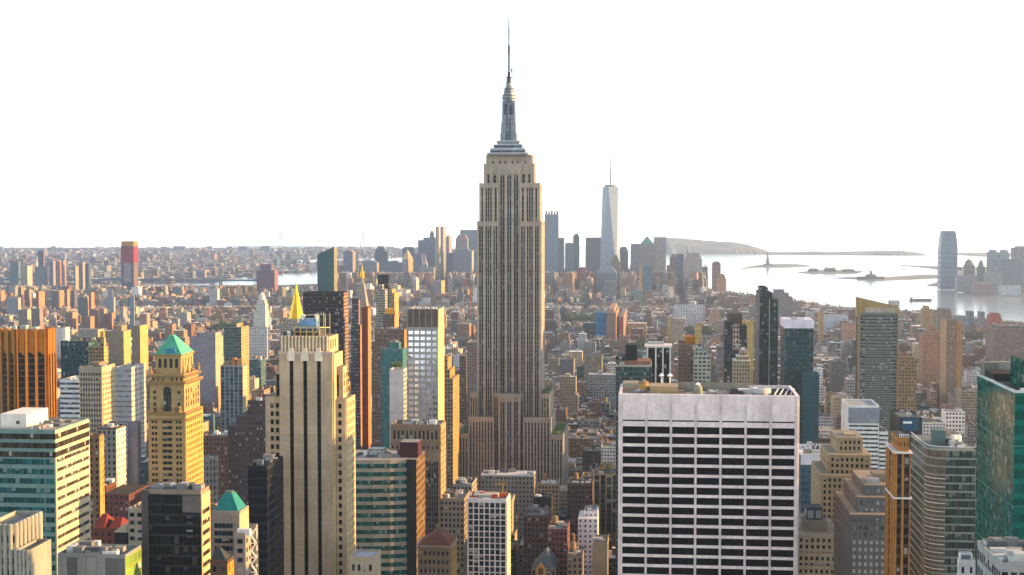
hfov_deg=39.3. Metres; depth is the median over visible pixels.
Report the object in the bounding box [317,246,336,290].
glass tower
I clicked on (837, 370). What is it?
office building
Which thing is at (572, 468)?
loft building
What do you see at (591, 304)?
ground
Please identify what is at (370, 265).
skyscraper
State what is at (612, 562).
loft building
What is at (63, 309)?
apartment building
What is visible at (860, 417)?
office building
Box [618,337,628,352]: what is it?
apartment building
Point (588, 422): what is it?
loft building
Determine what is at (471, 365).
office building
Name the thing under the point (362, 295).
clock tower
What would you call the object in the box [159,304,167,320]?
apartment building
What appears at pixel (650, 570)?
window
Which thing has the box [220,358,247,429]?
apartment tower
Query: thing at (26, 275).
apartment tower
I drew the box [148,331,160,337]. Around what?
apartment building
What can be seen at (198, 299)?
apartment building
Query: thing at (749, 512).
window
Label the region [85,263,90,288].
apartment tower
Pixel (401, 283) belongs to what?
apartment building
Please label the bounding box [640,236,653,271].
skyscraper
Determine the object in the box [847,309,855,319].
apartment building
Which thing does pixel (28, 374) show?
office tower
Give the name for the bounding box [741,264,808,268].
statue island
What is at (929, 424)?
office building
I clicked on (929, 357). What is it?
apartment building
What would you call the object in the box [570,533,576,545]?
loft building
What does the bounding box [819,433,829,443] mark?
loft building
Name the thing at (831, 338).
apartment building
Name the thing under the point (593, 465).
loft building
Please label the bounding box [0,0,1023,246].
sky
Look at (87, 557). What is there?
office building
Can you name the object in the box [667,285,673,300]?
office building
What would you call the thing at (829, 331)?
apartment building
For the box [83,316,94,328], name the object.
apartment tower
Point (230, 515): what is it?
office building
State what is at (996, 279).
apartment tower
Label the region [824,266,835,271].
island hall
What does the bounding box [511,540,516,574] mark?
loft building
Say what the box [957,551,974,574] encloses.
office building
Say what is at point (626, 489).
window
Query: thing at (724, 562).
window
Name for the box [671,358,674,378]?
apartment building
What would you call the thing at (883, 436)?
office building
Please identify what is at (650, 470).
window
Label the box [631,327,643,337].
apartment building
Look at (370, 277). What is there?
office building
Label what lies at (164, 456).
window
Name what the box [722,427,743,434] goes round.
window
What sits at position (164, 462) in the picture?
window
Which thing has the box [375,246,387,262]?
skyscraper
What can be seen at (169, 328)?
apartment building
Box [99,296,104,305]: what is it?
apartment building
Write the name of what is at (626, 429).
window
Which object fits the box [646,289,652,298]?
apartment building
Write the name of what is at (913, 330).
apartment building
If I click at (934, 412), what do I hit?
loft building
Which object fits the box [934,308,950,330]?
apartment building
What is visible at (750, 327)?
office building
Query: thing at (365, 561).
stone building
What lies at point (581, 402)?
loft building
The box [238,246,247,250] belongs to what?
apartment tower
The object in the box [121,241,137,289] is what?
skyscraper
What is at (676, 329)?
apartment building
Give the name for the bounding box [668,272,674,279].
office building
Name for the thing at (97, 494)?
apartment building
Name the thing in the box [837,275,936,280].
park spit
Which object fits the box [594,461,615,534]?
office building
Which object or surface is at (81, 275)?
apartment tower
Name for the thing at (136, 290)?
apartment building
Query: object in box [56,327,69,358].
apartment tower
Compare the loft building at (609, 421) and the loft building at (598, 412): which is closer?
the loft building at (609, 421)
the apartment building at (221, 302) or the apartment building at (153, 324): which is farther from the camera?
the apartment building at (221, 302)
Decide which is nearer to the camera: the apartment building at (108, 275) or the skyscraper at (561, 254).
the skyscraper at (561, 254)
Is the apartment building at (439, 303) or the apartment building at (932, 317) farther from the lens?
the apartment building at (439, 303)
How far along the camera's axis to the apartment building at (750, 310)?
3755.46 m
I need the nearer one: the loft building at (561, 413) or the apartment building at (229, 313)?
the loft building at (561, 413)
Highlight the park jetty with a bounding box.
[900,265,959,269]
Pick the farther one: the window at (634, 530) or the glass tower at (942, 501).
the glass tower at (942, 501)
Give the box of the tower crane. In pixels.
[463,279,470,319]
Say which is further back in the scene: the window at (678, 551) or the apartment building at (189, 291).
the apartment building at (189, 291)
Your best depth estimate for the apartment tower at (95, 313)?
3168.44 m
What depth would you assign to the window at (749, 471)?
556.95 m
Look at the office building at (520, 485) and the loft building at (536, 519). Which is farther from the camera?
the office building at (520, 485)
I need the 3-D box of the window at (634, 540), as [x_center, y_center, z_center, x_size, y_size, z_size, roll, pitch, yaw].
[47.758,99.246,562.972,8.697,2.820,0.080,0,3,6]
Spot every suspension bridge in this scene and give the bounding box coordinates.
[0,271,255,285]
[226,232,392,247]
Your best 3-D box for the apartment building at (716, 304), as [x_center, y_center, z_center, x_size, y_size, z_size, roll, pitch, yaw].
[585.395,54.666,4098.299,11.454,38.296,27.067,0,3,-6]
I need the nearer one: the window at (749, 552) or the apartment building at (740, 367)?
the window at (749, 552)
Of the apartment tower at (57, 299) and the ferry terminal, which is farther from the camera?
the ferry terminal
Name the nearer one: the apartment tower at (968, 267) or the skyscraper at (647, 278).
the skyscraper at (647, 278)
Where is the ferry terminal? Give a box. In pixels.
[857,270,883,278]
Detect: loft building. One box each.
[200,402,215,427]
[203,420,209,434]
[249,376,258,393]
[440,489,469,574]
[453,477,476,493]
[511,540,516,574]
[519,537,522,566]
[523,504,550,574]
[533,492,552,519]
[538,473,559,519]
[548,515,569,574]
[554,404,566,422]
[560,485,566,508]
[567,412,583,422]
[567,472,593,540]
[567,541,584,574]
[568,418,577,428]
[568,457,581,464]
[568,463,581,479]
[569,427,576,434]
[569,433,602,456]
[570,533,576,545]
[576,428,596,434]
[577,377,587,395]
[578,414,599,430]
[579,400,588,407]
[579,410,595,417]
[582,439,600,474]
[582,469,594,476]
[588,370,615,396]
[588,462,599,471]
[589,398,603,410]
[592,408,601,417]
[593,385,604,399]
[594,437,604,445]
[598,412,612,425]
[599,416,606,425]
[604,421,615,432]
[605,429,615,440]
[606,395,615,411]
[606,532,614,549]
[609,547,614,574]
[819,413,833,425]
[819,426,833,435]
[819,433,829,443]
[824,402,830,412]
[927,383,936,408]
[929,405,941,416]
[942,404,955,408]
[948,390,955,403]
[965,415,975,445]
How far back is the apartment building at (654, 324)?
3301.19 m
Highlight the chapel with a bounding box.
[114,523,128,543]
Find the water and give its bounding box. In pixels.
[0,245,1023,321]
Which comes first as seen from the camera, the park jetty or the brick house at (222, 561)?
the brick house at (222, 561)
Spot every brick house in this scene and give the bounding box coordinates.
[93,514,127,543]
[104,478,147,516]
[210,547,233,574]
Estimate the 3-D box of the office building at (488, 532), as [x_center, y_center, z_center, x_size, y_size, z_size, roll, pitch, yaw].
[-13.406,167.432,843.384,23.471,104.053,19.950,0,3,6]
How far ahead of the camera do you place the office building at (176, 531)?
467.60 m
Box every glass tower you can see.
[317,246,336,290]
[909,429,975,574]
[975,355,1023,574]
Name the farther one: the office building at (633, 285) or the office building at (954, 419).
the office building at (633, 285)
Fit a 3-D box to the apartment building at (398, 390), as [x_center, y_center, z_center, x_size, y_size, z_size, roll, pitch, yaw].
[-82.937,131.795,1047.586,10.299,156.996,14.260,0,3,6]
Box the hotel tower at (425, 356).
[406,307,443,419]
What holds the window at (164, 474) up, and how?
in the stone tower at (175, 433)
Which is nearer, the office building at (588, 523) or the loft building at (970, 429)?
the office building at (588, 523)
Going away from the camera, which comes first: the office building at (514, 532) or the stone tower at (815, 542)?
the stone tower at (815, 542)
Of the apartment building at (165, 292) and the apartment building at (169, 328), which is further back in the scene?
the apartment building at (165, 292)
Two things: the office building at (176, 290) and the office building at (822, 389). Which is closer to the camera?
the office building at (822, 389)
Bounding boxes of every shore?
[2,257,374,285]
[927,267,1023,290]
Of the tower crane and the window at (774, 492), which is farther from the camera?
the tower crane
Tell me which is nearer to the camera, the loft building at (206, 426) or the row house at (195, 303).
the loft building at (206, 426)
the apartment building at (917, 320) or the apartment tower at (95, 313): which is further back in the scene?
the apartment building at (917, 320)
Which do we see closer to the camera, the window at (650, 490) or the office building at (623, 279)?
the window at (650, 490)
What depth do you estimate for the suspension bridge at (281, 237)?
14875.47 m
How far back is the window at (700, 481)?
558.99 m
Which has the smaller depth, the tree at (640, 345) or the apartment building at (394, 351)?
the apartment building at (394, 351)
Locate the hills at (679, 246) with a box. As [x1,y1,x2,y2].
[653,238,772,253]
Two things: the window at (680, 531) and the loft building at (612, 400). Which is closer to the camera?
the window at (680, 531)
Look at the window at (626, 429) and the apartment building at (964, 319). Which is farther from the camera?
the apartment building at (964, 319)
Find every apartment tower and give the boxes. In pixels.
[0,290,4,308]
[6,297,20,314]
[10,261,20,285]
[18,287,23,305]
[18,309,30,328]
[20,266,32,285]
[25,289,31,306]
[31,308,43,328]
[35,266,47,285]
[36,291,44,307]
[38,251,44,265]
[49,261,55,285]
[52,290,63,308]
[55,260,60,285]
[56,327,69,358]
[61,260,65,285]
[65,289,69,306]
[65,311,77,330]
[71,291,77,308]
[74,266,78,286]
[78,297,88,322]
[78,328,103,337]
[79,262,84,289]
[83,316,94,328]
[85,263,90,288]
[89,292,94,315]
[91,309,98,327]
[99,309,107,329]
[105,289,114,321]
[108,312,115,329]
[109,325,130,365]
[130,296,134,327]
[132,324,147,373]
[173,246,185,250]
[194,270,208,276]
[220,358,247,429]
[224,322,248,399]
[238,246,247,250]
[256,264,277,292]
[261,246,269,250]
[376,284,387,328]
[378,274,390,307]
[723,312,746,382]
[939,318,955,405]
[955,275,977,291]
[956,321,962,387]
[963,259,974,274]
[971,282,993,293]
[977,260,984,281]
[983,273,1002,292]
[986,250,998,272]
[998,250,1009,258]
[998,259,1021,291]
[998,285,1020,295]
[1011,246,1023,288]
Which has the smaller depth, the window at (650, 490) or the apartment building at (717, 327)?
the window at (650, 490)
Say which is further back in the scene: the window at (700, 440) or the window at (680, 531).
the window at (680, 531)
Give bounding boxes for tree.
[212,323,219,330]
[576,315,584,321]
[588,314,595,321]
[637,342,645,348]
[686,328,694,334]
[706,327,714,334]
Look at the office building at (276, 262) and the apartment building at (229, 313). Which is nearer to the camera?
the apartment building at (229, 313)
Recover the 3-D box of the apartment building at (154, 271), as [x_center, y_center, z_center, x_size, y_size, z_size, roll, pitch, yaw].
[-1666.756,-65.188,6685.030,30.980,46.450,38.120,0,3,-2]
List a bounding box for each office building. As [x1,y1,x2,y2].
[0,407,90,574]
[0,510,42,574]
[14,539,51,574]
[58,540,141,574]
[60,376,79,417]
[61,337,96,378]
[79,361,115,433]
[97,421,126,486]
[115,363,146,457]
[127,421,140,484]
[127,456,148,483]
[128,501,141,559]
[141,482,210,574]
[173,285,180,295]
[173,326,189,346]
[203,413,214,430]
[203,454,218,503]
[210,503,216,557]
[211,490,248,574]
[228,394,269,504]
[248,453,283,574]
[249,327,269,358]
[249,355,265,385]
[249,523,257,574]
[252,386,269,397]
[274,259,279,265]
[303,291,348,393]
[340,272,345,285]
[346,277,352,289]
[355,439,424,574]
[367,272,373,285]
[383,327,406,347]
[402,320,406,327]
[404,272,408,284]
[425,270,429,289]
[444,352,466,420]
[444,355,458,489]
[448,277,452,290]
[451,318,457,332]
[467,339,476,420]
[467,483,510,574]
[481,468,535,539]
[508,492,518,574]
[558,373,578,414]
[559,356,574,381]
[560,509,566,519]
[563,271,574,289]
[577,360,583,380]
[578,505,598,574]
[583,287,589,302]
[583,321,595,337]
[584,352,602,382]
[592,535,608,574]
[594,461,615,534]
[601,437,615,467]
[602,397,609,416]
[606,361,615,372]
[615,343,651,574]
[620,272,626,286]
[626,271,631,285]
[631,274,636,290]
[631,290,642,301]
[637,348,642,357]
[645,341,671,382]
[663,271,668,284]
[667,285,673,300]
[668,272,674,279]
[669,279,673,286]
[674,304,704,328]
[684,278,693,290]
[688,279,692,287]
[690,271,697,278]
[697,270,703,288]
[716,342,722,380]
[742,320,753,384]
[799,442,819,512]
[800,371,818,443]
[813,367,825,402]
[829,358,846,391]
[830,393,852,425]
[830,414,840,443]
[841,399,878,469]
[844,374,854,398]
[878,426,887,470]
[890,409,921,448]
[916,327,926,342]
[917,398,930,410]
[922,414,945,434]
[941,407,964,433]
[956,382,976,435]
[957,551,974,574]
[977,536,1023,574]
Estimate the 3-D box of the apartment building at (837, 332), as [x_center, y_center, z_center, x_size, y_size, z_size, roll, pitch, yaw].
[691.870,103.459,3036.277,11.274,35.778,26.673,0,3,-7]
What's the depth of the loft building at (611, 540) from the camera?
1068.26 m
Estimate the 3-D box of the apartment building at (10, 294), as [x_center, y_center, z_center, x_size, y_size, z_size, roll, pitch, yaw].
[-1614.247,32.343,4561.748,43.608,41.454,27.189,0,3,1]
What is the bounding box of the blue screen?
[902,419,918,430]
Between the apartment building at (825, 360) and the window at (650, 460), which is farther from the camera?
the apartment building at (825, 360)
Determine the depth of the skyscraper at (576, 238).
6002.95 m
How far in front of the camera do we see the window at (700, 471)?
558.85 m
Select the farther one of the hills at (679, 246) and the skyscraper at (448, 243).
the hills at (679, 246)
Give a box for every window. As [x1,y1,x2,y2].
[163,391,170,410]
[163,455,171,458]
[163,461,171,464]
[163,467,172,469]
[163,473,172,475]
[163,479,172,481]
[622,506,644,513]
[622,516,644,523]
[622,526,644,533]
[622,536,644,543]
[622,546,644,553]
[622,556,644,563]
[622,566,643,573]
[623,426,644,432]
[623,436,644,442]
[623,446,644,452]
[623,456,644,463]
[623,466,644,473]
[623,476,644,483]
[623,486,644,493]
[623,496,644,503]
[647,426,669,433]
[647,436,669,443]
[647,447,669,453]
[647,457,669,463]
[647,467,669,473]
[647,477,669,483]
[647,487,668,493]
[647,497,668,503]
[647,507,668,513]
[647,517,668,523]
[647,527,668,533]
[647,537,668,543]
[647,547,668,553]
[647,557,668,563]
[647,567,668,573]
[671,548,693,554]
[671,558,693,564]
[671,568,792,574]
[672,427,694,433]
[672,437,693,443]
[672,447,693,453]
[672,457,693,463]
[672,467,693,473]
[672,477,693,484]
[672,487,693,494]
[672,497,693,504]
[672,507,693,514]
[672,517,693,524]
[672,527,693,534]
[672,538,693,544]
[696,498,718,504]
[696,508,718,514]
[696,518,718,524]
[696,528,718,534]
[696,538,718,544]
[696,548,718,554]
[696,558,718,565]
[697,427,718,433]
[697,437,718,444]
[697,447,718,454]
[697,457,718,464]
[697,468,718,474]
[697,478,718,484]
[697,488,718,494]
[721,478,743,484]
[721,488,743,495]
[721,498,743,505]
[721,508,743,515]
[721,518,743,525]
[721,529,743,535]
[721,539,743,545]
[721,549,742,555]
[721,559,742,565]
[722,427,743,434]
[722,438,743,444]
[722,448,743,454]
[722,458,743,464]
[722,468,743,474]
[746,468,768,475]
[746,479,768,485]
[746,489,768,495]
[746,499,768,505]
[746,509,768,515]
[746,519,768,525]
[746,529,768,535]
[746,539,767,546]
[746,549,767,556]
[746,559,767,566]
[747,428,768,434]
[747,438,768,444]
[747,448,768,454]
[747,458,768,465]
[771,469,793,475]
[771,479,793,485]
[771,489,793,495]
[771,499,793,506]
[771,509,793,516]
[771,519,793,526]
[771,530,793,536]
[771,540,793,546]
[771,550,792,556]
[771,560,792,566]
[772,428,794,435]
[772,438,793,445]
[772,449,793,455]
[772,459,793,465]
[823,484,840,517]
[853,540,883,573]
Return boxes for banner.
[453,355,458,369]
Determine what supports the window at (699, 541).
in the office tower at (708, 478)
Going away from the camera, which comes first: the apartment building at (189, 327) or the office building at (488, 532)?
the office building at (488, 532)
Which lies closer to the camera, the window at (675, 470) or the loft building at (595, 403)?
the window at (675, 470)
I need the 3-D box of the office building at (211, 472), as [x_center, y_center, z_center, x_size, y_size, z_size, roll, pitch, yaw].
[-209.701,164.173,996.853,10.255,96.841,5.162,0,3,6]
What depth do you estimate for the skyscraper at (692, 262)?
5163.89 m
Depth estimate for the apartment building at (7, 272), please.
6677.68 m
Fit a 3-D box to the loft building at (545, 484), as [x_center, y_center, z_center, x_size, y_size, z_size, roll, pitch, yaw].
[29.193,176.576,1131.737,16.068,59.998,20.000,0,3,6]
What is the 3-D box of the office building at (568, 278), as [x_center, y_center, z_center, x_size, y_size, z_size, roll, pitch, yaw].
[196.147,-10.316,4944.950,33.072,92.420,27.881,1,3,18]
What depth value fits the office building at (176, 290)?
4657.52 m
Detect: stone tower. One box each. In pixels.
[146,335,203,485]
[253,292,268,326]
[798,504,833,574]
[811,430,870,524]
[834,470,884,574]
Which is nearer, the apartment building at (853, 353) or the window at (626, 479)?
the window at (626, 479)
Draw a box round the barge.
[909,295,931,300]
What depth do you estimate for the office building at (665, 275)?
4978.88 m
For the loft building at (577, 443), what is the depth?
1468.58 m
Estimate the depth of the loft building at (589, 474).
1192.96 m
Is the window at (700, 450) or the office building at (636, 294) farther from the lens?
the office building at (636, 294)
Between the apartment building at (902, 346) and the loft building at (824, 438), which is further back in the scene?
the apartment building at (902, 346)
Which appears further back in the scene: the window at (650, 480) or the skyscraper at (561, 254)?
the skyscraper at (561, 254)
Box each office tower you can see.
[0,325,56,417]
[618,373,799,574]
[755,286,777,384]
[780,315,813,443]
[855,297,899,443]
[884,431,912,574]
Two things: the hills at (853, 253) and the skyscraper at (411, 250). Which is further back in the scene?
the hills at (853, 253)
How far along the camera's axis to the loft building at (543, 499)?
1041.32 m
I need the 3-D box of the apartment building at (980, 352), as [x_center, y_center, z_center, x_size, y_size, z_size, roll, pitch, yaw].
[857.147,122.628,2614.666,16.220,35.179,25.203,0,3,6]
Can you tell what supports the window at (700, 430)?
in the office tower at (708, 478)
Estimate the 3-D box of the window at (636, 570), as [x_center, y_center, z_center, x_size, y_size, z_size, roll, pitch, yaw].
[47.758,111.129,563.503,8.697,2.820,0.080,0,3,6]
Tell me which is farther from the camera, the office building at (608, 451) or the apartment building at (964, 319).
the apartment building at (964, 319)
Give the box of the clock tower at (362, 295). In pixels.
[357,266,368,324]
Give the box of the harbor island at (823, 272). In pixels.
[798,270,862,273]
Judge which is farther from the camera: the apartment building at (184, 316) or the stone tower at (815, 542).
the apartment building at (184, 316)
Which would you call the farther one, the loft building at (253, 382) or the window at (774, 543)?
the loft building at (253, 382)
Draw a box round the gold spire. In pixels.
[280,284,302,350]
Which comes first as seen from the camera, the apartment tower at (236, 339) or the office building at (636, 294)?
the apartment tower at (236, 339)
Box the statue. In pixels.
[763,252,771,265]
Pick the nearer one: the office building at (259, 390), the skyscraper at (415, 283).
the office building at (259, 390)
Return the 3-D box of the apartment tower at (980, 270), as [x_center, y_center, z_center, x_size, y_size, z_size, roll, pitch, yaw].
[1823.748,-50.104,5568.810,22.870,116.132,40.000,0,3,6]
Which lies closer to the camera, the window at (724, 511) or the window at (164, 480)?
the window at (724, 511)
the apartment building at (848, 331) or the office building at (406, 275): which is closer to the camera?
the apartment building at (848, 331)
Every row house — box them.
[156,300,163,305]
[172,301,179,305]
[190,301,198,305]
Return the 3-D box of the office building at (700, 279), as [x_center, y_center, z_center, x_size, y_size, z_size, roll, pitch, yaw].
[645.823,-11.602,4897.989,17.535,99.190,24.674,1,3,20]
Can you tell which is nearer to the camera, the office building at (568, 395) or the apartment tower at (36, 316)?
the office building at (568, 395)
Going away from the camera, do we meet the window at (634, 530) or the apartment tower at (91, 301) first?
the window at (634, 530)
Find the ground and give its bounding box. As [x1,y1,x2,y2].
[5,284,908,574]
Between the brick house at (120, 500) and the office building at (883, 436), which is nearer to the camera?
the brick house at (120, 500)
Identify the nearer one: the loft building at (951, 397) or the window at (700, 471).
the window at (700, 471)
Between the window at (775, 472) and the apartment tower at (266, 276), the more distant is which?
the apartment tower at (266, 276)
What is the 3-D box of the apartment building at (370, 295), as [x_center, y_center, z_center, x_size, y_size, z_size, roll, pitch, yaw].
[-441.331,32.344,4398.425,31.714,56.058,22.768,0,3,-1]
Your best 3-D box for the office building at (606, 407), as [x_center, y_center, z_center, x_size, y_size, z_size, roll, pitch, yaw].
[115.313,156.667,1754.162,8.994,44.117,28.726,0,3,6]
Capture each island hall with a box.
[808,269,817,271]
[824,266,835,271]
[842,269,854,271]
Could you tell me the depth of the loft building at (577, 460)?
1401.70 m
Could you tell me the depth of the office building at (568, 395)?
1710.25 m
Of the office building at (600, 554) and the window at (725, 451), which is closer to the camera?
the window at (725, 451)
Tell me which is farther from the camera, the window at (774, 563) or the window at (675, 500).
the window at (675, 500)
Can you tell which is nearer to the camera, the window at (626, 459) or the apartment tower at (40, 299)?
the window at (626, 459)
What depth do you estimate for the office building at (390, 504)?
799.16 m
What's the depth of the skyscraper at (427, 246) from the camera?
6470.07 m
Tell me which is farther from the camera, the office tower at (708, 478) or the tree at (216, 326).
the tree at (216, 326)
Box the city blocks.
[0,246,1023,558]
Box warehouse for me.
[824,314,847,330]
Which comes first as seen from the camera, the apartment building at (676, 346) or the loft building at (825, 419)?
the loft building at (825, 419)
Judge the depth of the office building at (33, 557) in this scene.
422.81 m
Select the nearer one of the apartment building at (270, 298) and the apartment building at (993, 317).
the apartment building at (993, 317)
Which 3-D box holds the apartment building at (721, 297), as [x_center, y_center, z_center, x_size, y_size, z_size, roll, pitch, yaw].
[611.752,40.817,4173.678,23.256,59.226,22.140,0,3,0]
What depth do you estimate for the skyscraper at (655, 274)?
5077.24 m
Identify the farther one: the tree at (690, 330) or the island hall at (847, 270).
the island hall at (847, 270)
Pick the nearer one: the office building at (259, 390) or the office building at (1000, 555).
the office building at (1000, 555)
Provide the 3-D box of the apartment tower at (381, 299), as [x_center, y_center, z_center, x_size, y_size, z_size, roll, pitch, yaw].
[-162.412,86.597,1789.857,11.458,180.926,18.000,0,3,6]
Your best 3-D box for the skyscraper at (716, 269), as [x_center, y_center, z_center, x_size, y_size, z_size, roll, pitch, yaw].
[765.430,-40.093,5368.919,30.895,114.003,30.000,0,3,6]
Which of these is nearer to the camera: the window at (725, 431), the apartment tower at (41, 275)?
the window at (725, 431)
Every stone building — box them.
[350,549,380,574]
[390,418,445,534]
[532,547,558,574]
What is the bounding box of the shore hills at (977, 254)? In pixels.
[958,253,1010,256]
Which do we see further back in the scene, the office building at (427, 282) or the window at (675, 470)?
the office building at (427, 282)
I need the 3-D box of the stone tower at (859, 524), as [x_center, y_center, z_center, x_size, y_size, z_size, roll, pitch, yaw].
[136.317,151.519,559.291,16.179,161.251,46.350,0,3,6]
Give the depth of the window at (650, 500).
561.31 m
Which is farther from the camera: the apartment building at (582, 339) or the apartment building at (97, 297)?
the apartment building at (97, 297)
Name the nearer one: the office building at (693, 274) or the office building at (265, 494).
the office building at (265, 494)
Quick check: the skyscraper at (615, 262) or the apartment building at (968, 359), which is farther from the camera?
the skyscraper at (615, 262)
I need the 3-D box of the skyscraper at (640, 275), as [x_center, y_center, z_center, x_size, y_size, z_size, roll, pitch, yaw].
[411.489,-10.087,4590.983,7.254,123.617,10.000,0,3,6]
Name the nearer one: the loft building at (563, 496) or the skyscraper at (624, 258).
the loft building at (563, 496)
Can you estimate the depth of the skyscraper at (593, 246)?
5995.81 m
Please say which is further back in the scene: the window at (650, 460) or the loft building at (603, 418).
the loft building at (603, 418)
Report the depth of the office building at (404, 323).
2911.51 m
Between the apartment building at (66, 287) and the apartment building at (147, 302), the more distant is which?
the apartment building at (66, 287)
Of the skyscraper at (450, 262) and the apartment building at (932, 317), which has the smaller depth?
the apartment building at (932, 317)
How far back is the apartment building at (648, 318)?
3338.20 m
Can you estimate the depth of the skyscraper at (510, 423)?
1268.70 m
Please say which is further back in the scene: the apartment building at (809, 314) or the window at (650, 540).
the apartment building at (809, 314)
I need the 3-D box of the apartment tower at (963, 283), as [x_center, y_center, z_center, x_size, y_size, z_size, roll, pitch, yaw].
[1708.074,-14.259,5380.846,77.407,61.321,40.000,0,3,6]
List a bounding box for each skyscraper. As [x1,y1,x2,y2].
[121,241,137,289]
[343,250,357,274]
[362,260,378,271]
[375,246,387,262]
[379,261,401,272]
[402,247,414,257]
[402,249,412,272]
[413,254,422,272]
[413,277,418,294]
[418,237,435,271]
[419,255,434,280]
[434,280,444,293]
[435,226,445,285]
[446,235,451,271]
[447,253,453,273]
[454,249,473,272]
[455,235,467,249]
[459,18,568,492]
[460,227,476,271]
[545,211,558,272]
[559,238,563,272]
[565,243,572,271]
[573,234,579,271]
[577,267,593,288]
[586,237,600,271]
[596,266,616,293]
[600,158,619,266]
[604,281,615,297]
[611,255,619,289]
[620,247,627,271]
[631,231,639,271]
[639,265,641,290]
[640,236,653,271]
[643,266,651,294]
[652,272,667,283]
[654,237,665,271]
[670,254,675,277]
[676,254,683,293]
[683,253,701,284]
[702,267,707,289]
[712,262,720,290]
[717,274,725,291]
[937,231,957,289]
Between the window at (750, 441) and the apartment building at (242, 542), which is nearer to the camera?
the apartment building at (242, 542)
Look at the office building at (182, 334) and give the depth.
2626.88 m
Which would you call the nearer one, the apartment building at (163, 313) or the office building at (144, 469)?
the office building at (144, 469)
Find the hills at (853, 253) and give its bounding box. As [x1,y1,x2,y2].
[763,251,924,254]
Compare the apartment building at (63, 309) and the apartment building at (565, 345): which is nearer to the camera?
the apartment building at (565, 345)
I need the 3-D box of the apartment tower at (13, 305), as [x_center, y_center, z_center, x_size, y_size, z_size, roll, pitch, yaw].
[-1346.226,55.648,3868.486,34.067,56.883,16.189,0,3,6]
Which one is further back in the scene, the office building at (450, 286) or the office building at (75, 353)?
the office building at (450, 286)
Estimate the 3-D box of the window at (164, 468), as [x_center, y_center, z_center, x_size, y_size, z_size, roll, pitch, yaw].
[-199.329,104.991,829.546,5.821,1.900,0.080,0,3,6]
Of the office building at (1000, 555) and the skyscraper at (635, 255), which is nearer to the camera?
the office building at (1000, 555)
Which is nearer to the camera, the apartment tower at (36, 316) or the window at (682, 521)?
the window at (682, 521)
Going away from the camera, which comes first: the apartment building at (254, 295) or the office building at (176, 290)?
the apartment building at (254, 295)
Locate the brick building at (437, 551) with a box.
[416,526,457,574]
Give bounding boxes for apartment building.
[4,270,9,277]
[4,314,12,321]
[5,292,13,297]
[8,285,17,295]
[9,319,17,326]
[42,289,54,301]
[42,306,46,317]
[47,298,51,305]
[49,313,56,326]
[60,305,67,314]
[62,285,72,292]
[70,328,76,337]
[90,331,107,362]
[90,433,104,539]
[94,293,100,305]
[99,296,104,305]
[102,265,110,271]
[102,290,107,297]
[103,328,111,349]
[104,273,110,278]
[118,306,127,323]
[120,286,126,293]
[131,286,141,295]
[138,272,143,282]
[140,256,147,261]
[140,311,149,328]
[144,299,150,305]
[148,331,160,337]
[150,320,157,330]
[151,268,158,276]
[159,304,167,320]
[162,285,168,296]
[165,323,175,337]
[172,317,181,329]
[174,306,183,317]
[178,311,190,327]
[183,320,195,340]
[187,289,195,294]
[189,271,195,278]
[190,331,222,412]
[192,297,201,304]
[196,320,209,329]
[197,288,202,295]
[203,430,227,500]
[204,306,210,317]
[209,287,219,305]
[210,254,216,259]
[215,308,223,322]
[217,298,225,305]
[220,286,229,298]
[227,308,232,318]
[234,528,251,574]
[235,287,242,299]
[239,299,246,305]
[241,285,248,295]
[241,319,249,324]
[242,307,253,313]
[252,288,256,300]
[253,265,259,272]
[265,295,272,304]
[309,264,315,269]
[351,299,361,449]
[362,306,371,449]
[366,289,373,305]
[372,327,402,446]
[382,340,406,449]
[383,308,396,327]
[390,361,406,447]
[391,280,403,287]
[391,288,398,326]
[392,282,400,289]
[396,289,409,300]
[430,293,435,306]
[436,300,442,306]
[439,293,447,299]
[444,308,446,328]
[447,295,452,305]
[450,347,459,352]
[557,331,571,348]
[558,339,570,352]
[567,287,573,298]
[569,349,582,369]
[577,331,587,348]
[584,340,595,354]
[589,338,599,349]
[596,311,605,335]
[607,303,618,339]
[609,339,620,356]
[614,300,621,305]
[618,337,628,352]
[619,308,626,334]
[620,287,625,298]
[627,321,646,334]
[628,333,639,339]
[630,305,639,312]
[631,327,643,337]
[635,300,641,305]
[643,306,653,326]
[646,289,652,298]
[651,320,657,328]
[656,296,662,304]
[657,334,662,340]
[660,324,666,338]
[667,317,670,342]
[670,318,682,350]
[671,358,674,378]
[674,341,677,350]
[678,335,695,381]
[693,344,710,381]
[695,321,701,345]
[706,295,715,303]
[709,308,720,322]
[709,334,719,353]
[711,321,722,333]
[713,300,719,307]
[716,333,722,341]
[717,363,722,382]
[718,292,724,307]
[725,295,738,308]
[732,302,737,311]
[732,347,749,384]
[747,295,755,307]
[748,304,753,318]
[772,289,792,316]
[793,300,797,311]
[798,310,804,316]
[805,311,813,317]
[813,344,821,353]
[818,312,823,342]
[821,358,832,363]
[824,336,839,343]
[825,328,833,335]
[829,340,841,352]
[834,328,840,339]
[841,321,855,340]
[842,340,851,361]
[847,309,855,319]
[851,339,855,368]
[897,350,916,412]
[898,343,909,350]
[903,322,913,328]
[910,323,921,338]
[912,342,918,354]
[915,313,919,324]
[917,385,923,400]
[918,325,939,387]
[920,305,930,327]
[926,377,939,408]
[930,309,935,325]
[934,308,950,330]
[951,315,968,330]
[962,350,975,367]
[962,369,978,386]
[965,326,982,339]
[965,340,975,354]
[966,311,973,329]
[975,345,984,360]
[977,311,984,326]
[985,323,1023,360]
[987,312,1000,325]
[1002,321,1015,323]
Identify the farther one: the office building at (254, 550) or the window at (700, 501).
the window at (700, 501)
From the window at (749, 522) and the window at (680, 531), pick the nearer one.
the window at (749, 522)
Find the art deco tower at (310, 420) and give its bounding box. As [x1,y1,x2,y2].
[265,313,355,574]

